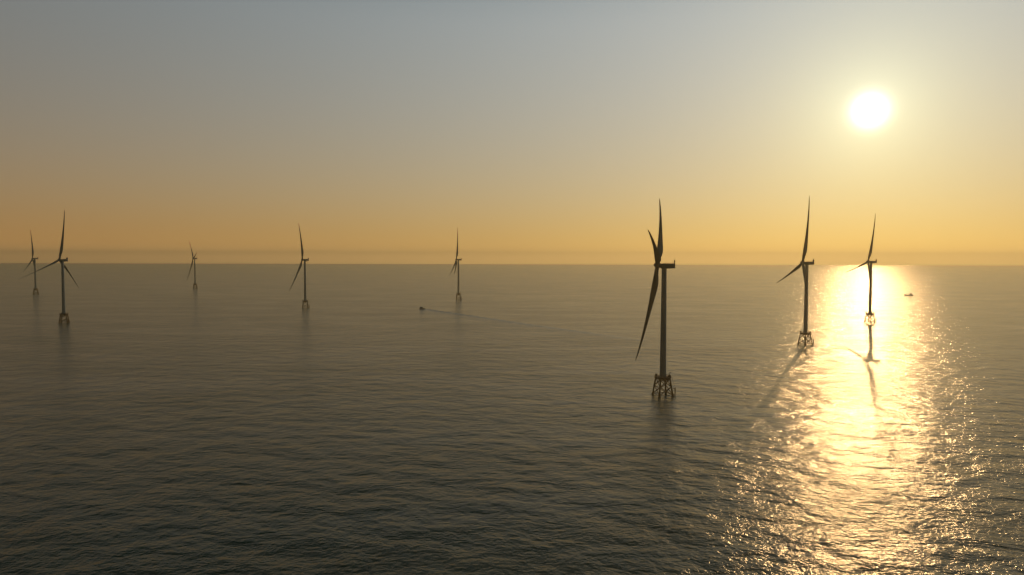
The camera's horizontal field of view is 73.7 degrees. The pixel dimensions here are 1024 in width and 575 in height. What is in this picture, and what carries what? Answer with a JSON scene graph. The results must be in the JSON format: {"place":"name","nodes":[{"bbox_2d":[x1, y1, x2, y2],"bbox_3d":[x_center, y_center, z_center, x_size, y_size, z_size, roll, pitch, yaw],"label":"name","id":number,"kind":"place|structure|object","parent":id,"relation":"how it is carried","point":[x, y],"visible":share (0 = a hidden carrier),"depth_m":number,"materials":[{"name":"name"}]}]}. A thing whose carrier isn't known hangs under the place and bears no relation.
{"place":"outdoors","nodes":[
{"label":"outdoors","id":0,"kind":"place"},
{"bbox_2d":[0,263,1023,574],"bbox_3d":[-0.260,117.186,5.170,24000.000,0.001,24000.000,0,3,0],"label":"sea","id":1,"kind":"structure","parent":0,"point":[244,419],"depth_m":489.73,"materials":[{"name":"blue liquid"}]},
{"bbox_2d":[23,231,38,293],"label":"wind turbine","id":2,"kind":"object","parent":1,"relation":"in","point":[34,264],"visible":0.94,"depth_m":2127.91,"materials":[{"name":"yellow paint"}]},
{"bbox_2d":[22,210,76,322],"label":"wind turbine","id":3,"kind":"object","parent":1,"relation":"in","point":[63,313],"visible":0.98,"depth_m":1204.80,"materials":[{"name":"yellow paint"}]},
{"bbox_2d":[187,242,197,287],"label":"wind turbine","id":4,"kind":"object","parent":1,"relation":"in","point":[194,284],"visible":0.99,"depth_m":2539.00,"materials":[{"name":"yellow paint"}]},
{"bbox_2d":[289,223,309,307],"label":"wind turbine","id":5,"kind":"object","parent":1,"relation":"in","point":[299,268],"visible":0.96,"depth_m":1570.90,"materials":[{"name":"yellow paint"}]},
{"bbox_2d":[450,228,461,298],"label":"wind turbine","id":6,"kind":"object","parent":1,"relation":"in","point":[455,266],"visible":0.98,"depth_m":1906.96,"materials":[{"name":"yellow paint"}]},
{"bbox_2d":[425,309,649,340],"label":"wake","id":7,"kind":"object","parent":1,"relation":"on","point":[631,338],"visible":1,"depth_m":1112.47,"materials":[{"name":"grey liquid"}]},
{"bbox_2d":[635,198,675,396],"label":"wind turbine","id":8,"kind":"object","parent":1,"relation":"in","point":[664,267],"visible":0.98,"depth_m":579.78,"materials":[{"name":"yellow paint"}]},
{"bbox_2d":[777,196,813,344],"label":"wind turbine","id":9,"kind":"object","parent":1,"relation":"in","point":[804,265],"visible":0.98,"depth_m":922.19,"materials":[{"name":"yellow paint"}]},
{"bbox_2d":[847,214,876,321],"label":"wind turbine","id":10,"kind":"object","parent":1,"relation":"in","point":[870,312],"visible":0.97,"depth_m":1250.84,"materials":[{"name":"white paint"}]},
{"bbox_2d":[0,0,1023,264],"label":"sky","id":11,"kind":"structure","parent":0,"point":[538,131],"materials":[{"name":"orange"}]}
]}

